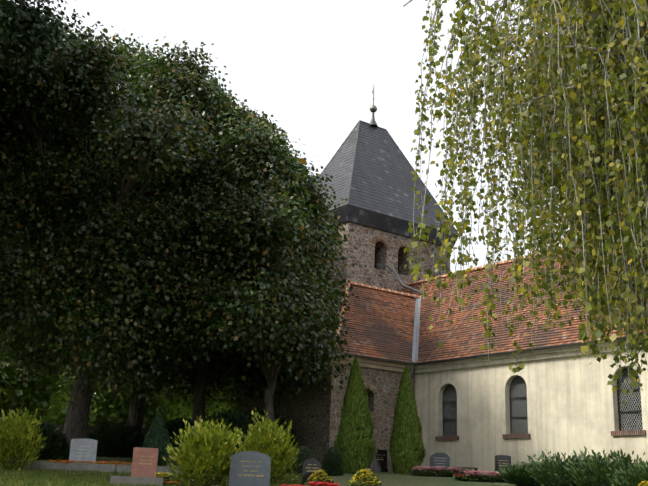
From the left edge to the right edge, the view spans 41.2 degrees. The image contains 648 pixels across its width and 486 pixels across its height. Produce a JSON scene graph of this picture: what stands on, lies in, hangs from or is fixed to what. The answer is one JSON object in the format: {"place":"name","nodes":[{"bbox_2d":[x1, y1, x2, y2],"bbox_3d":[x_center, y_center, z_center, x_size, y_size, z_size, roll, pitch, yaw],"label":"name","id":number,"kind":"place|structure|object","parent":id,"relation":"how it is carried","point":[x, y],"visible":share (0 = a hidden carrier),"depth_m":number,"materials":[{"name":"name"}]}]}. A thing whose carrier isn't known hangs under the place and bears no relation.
{"place":"outdoors","nodes":[
{"label":"outdoors","id":0,"kind":"place"},
{"bbox_2d":[102,461,131,464],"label":"marigold flowers","id":1,"kind":"object","parent":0,"point":[123,463],"visible":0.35,"depth_m":22.87,"materials":[{"name":"orange plant"}]},
{"bbox_2d":[155,472,170,481],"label":"yellow flowers","id":2,"kind":"object","parent":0,"point":[160,474],"depth_m":18.47,"materials":[{"name":"yellow plant"}]},
{"bbox_2d":[163,481,179,484],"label":"orange flowers","id":3,"kind":"object","parent":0,"point":[164,482],"depth_m":17.93,"materials":[{"name":"orange plant"}]},
{"bbox_2d":[229,451,270,485],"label":"gravestone","id":4,"kind":"object","parent":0,"point":[249,468],"visible":1,"depth_m":17.53,"materials":[{"name":"stone"}]},
{"bbox_2d":[27,456,514,485],"bbox_3d":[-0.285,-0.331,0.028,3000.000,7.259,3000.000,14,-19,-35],"label":"ground","id":5,"kind":"structure","parent":0,"point":[389,478],"depth_m":25.20,"materials":[{"name":"green plant"}]},
{"bbox_2d":[0,403,47,470],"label":"bush","id":6,"kind":"object","parent":5,"relation":"on","point":[17,431],"depth_m":20.47,"materials":[{"name":"green plant"}]},
{"bbox_2d":[0,75,67,387],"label":"linden tree","id":7,"kind":"object","parent":5,"relation":"on","point":[1,345],"visible":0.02,"depth_m":36.81,"materials":[{"name":"green plant"}]},
{"bbox_2d":[0,0,91,149],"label":"linden tree","id":8,"kind":"object","parent":5,"relation":"on","point":[24,24],"visible":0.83,"depth_m":23.98,"materials":[{"name":"green plant"}]},
{"bbox_2d":[30,421,69,459],"bbox_3d":[-9.259,6.773,27.754,2.217,2.081,2.220,14,-19,-35],"label":"shrub","id":9,"kind":"object","parent":5,"relation":"on","point":[56,438],"depth_m":27.42,"materials":[{"name":"green plant"}]},
{"bbox_2d":[32,461,116,472],"bbox_3d":[-6.410,5.957,22.370,2.000,0.440,1.800,4,-16,-9],"label":"grave border","id":10,"kind":"object","parent":5,"relation":"on","point":[80,467],"visible":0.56,"depth_m":21.55,"materials":[{"name":"grey stone"}]},
{"bbox_2d":[49,460,71,462],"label":"marigold flowers","id":11,"kind":"object","parent":10,"relation":"on","point":[60,461],"visible":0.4,"depth_m":22.25,"materials":[{"name":"orange plant"}]},
{"bbox_2d":[60,460,105,463],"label":"marigold flowers","id":12,"kind":"object","parent":10,"relation":"on","point":[87,462],"visible":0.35,"depth_m":22.39,"materials":[{"name":"orange plant"}]},
{"bbox_2d":[69,438,97,463],"bbox_3d":[-6.562,5.891,23.414,0.784,1.120,0.238,4,-16,-9],"label":"gravestone","id":13,"kind":"object","parent":10,"relation":"on","point":[81,449],"visible":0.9,"depth_m":23.42,"materials":[{"name":"stone"}]},
{"bbox_2d":[23,461,178,473],"bbox_3d":[-6.567,5.760,21.504,5.800,0.540,0.100,4,-16,-9],"label":"grave curb row","id":14,"kind":"object","parent":5,"relation":"on","point":[127,468],"visible":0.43,"depth_m":21.75,"materials":[{"name":"grey stone"}]},
{"bbox_2d":[52,424,149,437],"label":"cemetery wall","id":15,"kind":"structure","parent":5,"relation":"on","point":[145,431],"depth_m":37.76,"materials":[{"name":"stone"}]},
{"bbox_2d":[87,422,144,457],"bbox_3d":[-8.032,8.021,33.133,2.784,2.251,2.797,14,-19,-35],"label":"shrub","id":16,"kind":"object","parent":5,"relation":"on","point":[132,435],"depth_m":32.43,"materials":[{"name":"green plant"}]},
{"bbox_2d":[0,338,239,427],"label":"background trees","id":17,"kind":"object","parent":5,"relation":"on","point":[53,408],"visible":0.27,"depth_m":46.35,"materials":[{"name":"green plant"}]},
{"bbox_2d":[110,476,164,485],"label":"gravestone base","id":18,"kind":"object","parent":5,"relation":"on","point":[131,480],"visible":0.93,"depth_m":17.55,"materials":[{"name":"grey stone"}]},
{"bbox_2d":[131,447,158,476],"bbox_3d":[-4.055,5.171,19.413,0.616,1.080,0.221,4,-16,-7],"label":"gravestone","id":19,"kind":"object","parent":18,"relation":"on","point":[144,462],"visible":0.73,"depth_m":19.41,"materials":[{"name":"stone"}]},
{"bbox_2d":[0,459,304,485],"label":"grass","id":20,"kind":"structure","parent":5,"relation":"on","point":[37,477],"depth_m":18.70,"materials":[{"name":"green plant"}]},
{"bbox_2d":[143,413,172,465],"bbox_3d":[-5.010,5.932,25.845,1.032,1.662,1.036,14,-19,-35],"label":"conical shrub","id":21,"kind":"object","parent":5,"relation":"on","point":[158,430],"depth_m":25.66,"materials":[{"name":"green plant"}]},
{"bbox_2d":[0,30,324,432],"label":"linden tree","id":22,"kind":"object","parent":5,"relation":"on","point":[12,342],"depth_m":35.15,"materials":[{"name":"green plant"}]},
{"bbox_2d":[93,357,239,413],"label":"tree","id":23,"kind":"object","parent":5,"relation":"on","point":[187,398],"depth_m":51.41,"materials":[{"name":"green plant"}]},
{"bbox_2d":[0,2,347,450],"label":"linden tree","id":24,"kind":"object","parent":5,"relation":"on","point":[170,142],"depth_m":27.26,"materials":[{"name":"green plant"}]},
{"bbox_2d":[165,417,194,457],"bbox_3d":[-5.447,7.987,32.596,2.624,2.785,2.624,14,-19,-35],"label":"shrub","id":25,"kind":"object","parent":5,"relation":"on","point":[174,425],"depth_m":32.19,"materials":[{"name":"green plant"}]},
{"bbox_2d":[53,51,357,422],"bbox_3d":[-4.846,0.182,34.233,13.825,17.108,14.494,14,-19,-35],"label":"linden tree","id":26,"kind":"object","parent":5,"relation":"on","point":[251,134],"depth_m":30.50,"materials":[{"name":"green plant"}]},
{"bbox_2d":[163,415,248,485],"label":"bush","id":27,"kind":"object","parent":5,"relation":"on","point":[199,443],"depth_m":17.56,"materials":[{"name":"green plant"}]},
{"bbox_2d":[182,409,261,454],"bbox_3d":[-3.351,7.446,29.898,3.400,3.343,3.441,14,-19,-35],"label":"shrub","id":28,"kind":"object","parent":5,"relation":"on","point":[235,417],"depth_m":29.60,"materials":[{"name":"green plant"}]},
{"bbox_2d":[120,135,360,428],"bbox_3d":[-2.751,2.389,31.279,12.043,11.857,8.935,41,-42,-66],"label":"linden tree","id":29,"kind":"object","parent":5,"relation":"on","point":[262,306],"depth_m":28.11,"materials":[{"name":"green plant"}]},
{"bbox_2d":[235,408,302,483],"bbox_3d":[-1.359,4.922,20.375,1.906,2.016,1.711,14,-19,-35],"label":"bush","id":30,"kind":"object","parent":5,"relation":"on","point":[272,442],"depth_m":20.12,"materials":[{"name":"green plant"}]},
{"bbox_2d":[244,406,300,448],"bbox_3d":[-2.345,7.936,31.920,3.216,3.689,3.216,14,-19,-35],"label":"shrub","id":31,"kind":"object","parent":5,"relation":"on","point":[261,411],"depth_m":31.89,"materials":[{"name":"green plant"}]},
{"bbox_2d":[286,445,315,474],"bbox_3d":[-0.644,6.637,25.074,0.963,1.479,0.978,14,-19,-35],"label":"bush","id":32,"kind":"object","parent":5,"relation":"on","point":[301,460],"depth_m":24.89,"materials":[{"name":"green plant"}]},
{"bbox_2d":[300,458,320,485],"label":"gravestone","id":33,"kind":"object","parent":5,"relation":"on","point":[310,466],"depth_m":20.20,"materials":[{"name":"stone"}]},
{"bbox_2d":[304,470,333,485],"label":"yellow mum flowers","id":34,"kind":"object","parent":5,"relation":"on","point":[317,479],"depth_m":19.29,"materials":[{"name":"yellow plant"}]},
{"bbox_2d":[321,447,343,475],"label":"bush","id":35,"kind":"object","parent":5,"relation":"on","point":[340,463],"depth_m":25.90,"materials":[{"name":"green plant"}]},
{"bbox_2d":[333,356,376,473],"bbox_3d":[1.023,5.670,28.410,1.422,3.904,1.390,14,-19,-35],"label":"conical cypress","id":36,"kind":"object","parent":5,"relation":"on","point":[356,413],"depth_m":27.93,"materials":[{"name":"green plant"}]},
{"bbox_2d":[347,469,381,485],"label":"yellow mum flowers","id":37,"kind":"object","parent":5,"relation":"on","point":[360,480],"depth_m":17.51,"materials":[{"name":"yellow plant"}]},
{"bbox_2d":[372,450,387,471],"bbox_3d":[1.951,7.708,29.887,0.515,1.040,0.204,4,-16,-7],"label":"gravestone","id":38,"kind":"object","parent":5,"relation":"on","point":[380,461],"visible":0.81,"depth_m":29.86,"materials":[{"name":"stone"}]},
{"bbox_2d":[389,366,425,473],"bbox_3d":[2.797,6.028,29.250,1.276,3.703,1.251,14,-19,-35],"label":"conical evergreen tree","id":39,"kind":"object","parent":5,"relation":"on","point":[405,411],"depth_m":28.82,"materials":[{"name":"green plant"}]},
{"bbox_2d":[410,466,462,476],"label":"begonia flowers","id":40,"kind":"object","parent":5,"relation":"on","point":[442,473],"depth_m":27.51,"materials":[{"name":"pink plant"}]},
{"bbox_2d":[460,470,506,481],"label":"begonia flowers","id":41,"kind":"object","parent":5,"relation":"on","point":[485,478],"depth_m":25.39,"materials":[{"name":"pink plant"}]},
{"bbox_2d":[494,455,510,472],"bbox_3d":[5.788,7.391,27.846,0.582,1.040,0.221,1,-16,3],"label":"gravestone","id":42,"kind":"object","parent":5,"relation":"on","point":[500,461],"depth_m":27.87,"materials":[{"name":"black stone"}]},
{"bbox_2d":[495,461,542,485],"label":"juniper shrub","id":43,"kind":"object","parent":5,"relation":"on","point":[513,474],"depth_m":23.16,"materials":[{"name":"green plant"}]},
{"bbox_2d":[415,339,647,473],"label":"church nave walls","id":44,"kind":"structure","parent":5,"relation":"on","point":[479,413],"depth_m":29.98,"materials":[{"name":"beige paint"}]},
{"bbox_2d":[229,263,644,375],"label":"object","id":45,"kind":"object","parent":44,"relation":"attached to","point":[475,356],"visible":0.52,"depth_m":32.68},
{"bbox_2d":[238,247,647,364],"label":"church roof tiles","id":46,"kind":"object","parent":44,"relation":"on","point":[380,324],"visible":0.21,"depth_m":35.02,"materials":[{"name":"tile"}]},
{"bbox_2d":[412,296,420,362],"bbox_3d":[4.037,3.646,37.495,0.245,3.819,5.003,0,-16,8],"label":"roof valley flashing","id":47,"kind":"object","parent":46,"relation":"attached to","point":[416,332],"visible":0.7,"depth_m":37.13,"materials":[{"name":"grey metal"}]},
{"bbox_2d":[328,261,513,447],"bbox_3d":[3.136,5.490,35.273,8.870,10.867,5.192,14,-19,-35],"label":"church lightning wire","id":48,"kind":"object","parent":46,"relation":"attached to","point":[424,365],"visible":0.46,"depth_m":34.45,"materials":[{"name":"grey metal"}]},
{"bbox_2d":[336,248,563,334],"bbox_3d":[7.522,1.248,31.008,8.730,4.689,25.580,14,-19,-35],"label":"roof ridge mortar","id":49,"kind":"object","parent":46,"relation":"on","point":[389,290],"visible":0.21,"depth_m":38.25,"materials":[{"name":"grey concrete"}]},
{"bbox_2d":[334,244,580,335],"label":"roof ridge tiles","id":50,"kind":"object","parent":46,"relation":"on","point":[398,292],"visible":0.19,"depth_m":38.79,"materials":[{"name":"tile"}]},
{"bbox_2d":[513,449,603,485],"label":"juniper shrub","id":51,"kind":"object","parent":5,"relation":"on","point":[548,468],"depth_m":22.06,"materials":[{"name":"green plant"}]},
{"bbox_2d":[527,219,647,379],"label":"tree","id":52,"kind":"object","parent":5,"relation":"on","point":[643,369],"visible":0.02,"depth_m":18.07,"materials":[{"name":"green plant"}]},
{"bbox_2d":[555,447,645,485],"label":"juniper shrub","id":53,"kind":"object","parent":5,"relation":"on","point":[597,471],"depth_m":20.78,"materials":[{"name":"green plant"}]},
{"bbox_2d":[606,460,647,485],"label":"juniper shrub","id":54,"kind":"object","parent":5,"relation":"on","point":[640,475],"visible":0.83,"depth_m":19.64,"materials":[{"name":"green plant"}]},
{"bbox_2d":[281,484,306,485],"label":"flowers","id":55,"kind":"object","parent":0,"point":[292,485],"visible":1,"depth_m":17.69,"materials":[{"name":"red plant"}]},
{"bbox_2d":[13,0,576,397],"label":"sky","id":56,"kind":"structure","parent":0,"point":[314,66],"materials":[{"name":"white"}]},
{"bbox_2d":[309,481,338,485],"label":"flowers","id":57,"kind":"object","parent":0,"point":[324,484],"depth_m":18.17,"materials":[{"name":"red plant"}]},
{"bbox_2d":[238,353,415,468],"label":"church annex walls","id":58,"kind":"structure","parent":0,"point":[315,424],"depth_m":33.29,"materials":[{"name":"stone"}]},
{"bbox_2d":[306,222,449,291],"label":"church tower walls","id":59,"kind":"structure","parent":0,"point":[367,258],"depth_m":42.19,"materials":[{"name":"grey stone"}]},
{"bbox_2d":[317,121,458,247],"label":"tower roof","id":60,"kind":"structure","parent":59,"relation":"on","point":[381,196],"depth_m":44.22,"materials":[{"name":"grey stone"}]},
{"bbox_2d":[316,114,457,232],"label":"roof ridge caps","id":61,"kind":"object","parent":60,"relation":"on","point":[373,122],"visible":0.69,"depth_m":46.22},
{"bbox_2d":[370,84,376,113],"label":"spire finial","id":62,"kind":"object","parent":61,"relation":"on","point":[373,108],"visible":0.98,"depth_m":47.18,"materials":[{"name":"grey metal"}]},
{"bbox_2d":[364,236,434,396],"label":"window arch surrounds","id":63,"kind":"object","parent":59,"relation":"in","point":[375,240],"visible":0.44,"depth_m":42.60,"materials":[{"name":"stone"}]},
{"bbox_2d":[430,452,449,470],"bbox_3d":[4.120,7.819,30.662,0.700,0.720,0.153,1,-16,3],"label":"gravestone","id":64,"kind":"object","parent":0,"point":[441,459],"depth_m":30.61,"materials":[{"name":"grey stone"}]},
{"bbox_2d":[451,467,477,473],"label":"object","id":65,"kind":"structure","parent":0,"point":[470,469],"depth_m":29.37,"materials":[{"name":"grey stone"}]},
{"bbox_2d":[453,474,479,480],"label":"wall flowers","id":66,"kind":"object","parent":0,"point":[455,477],"depth_m":25.49,"materials":[{"name":"plant"}]},
{"bbox_2d":[403,0,647,405],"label":"birch tree","id":67,"kind":"object","parent":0,"point":[631,117],"depth_m":7.51,"materials":[{"name":"green plant"}]},
{"bbox_2d":[637,481,647,485],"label":"yellow flowers","id":68,"kind":"object","parent":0,"point":[642,484],"depth_m":18.87,"materials":[{"name":"yellow plant"}]}
]}

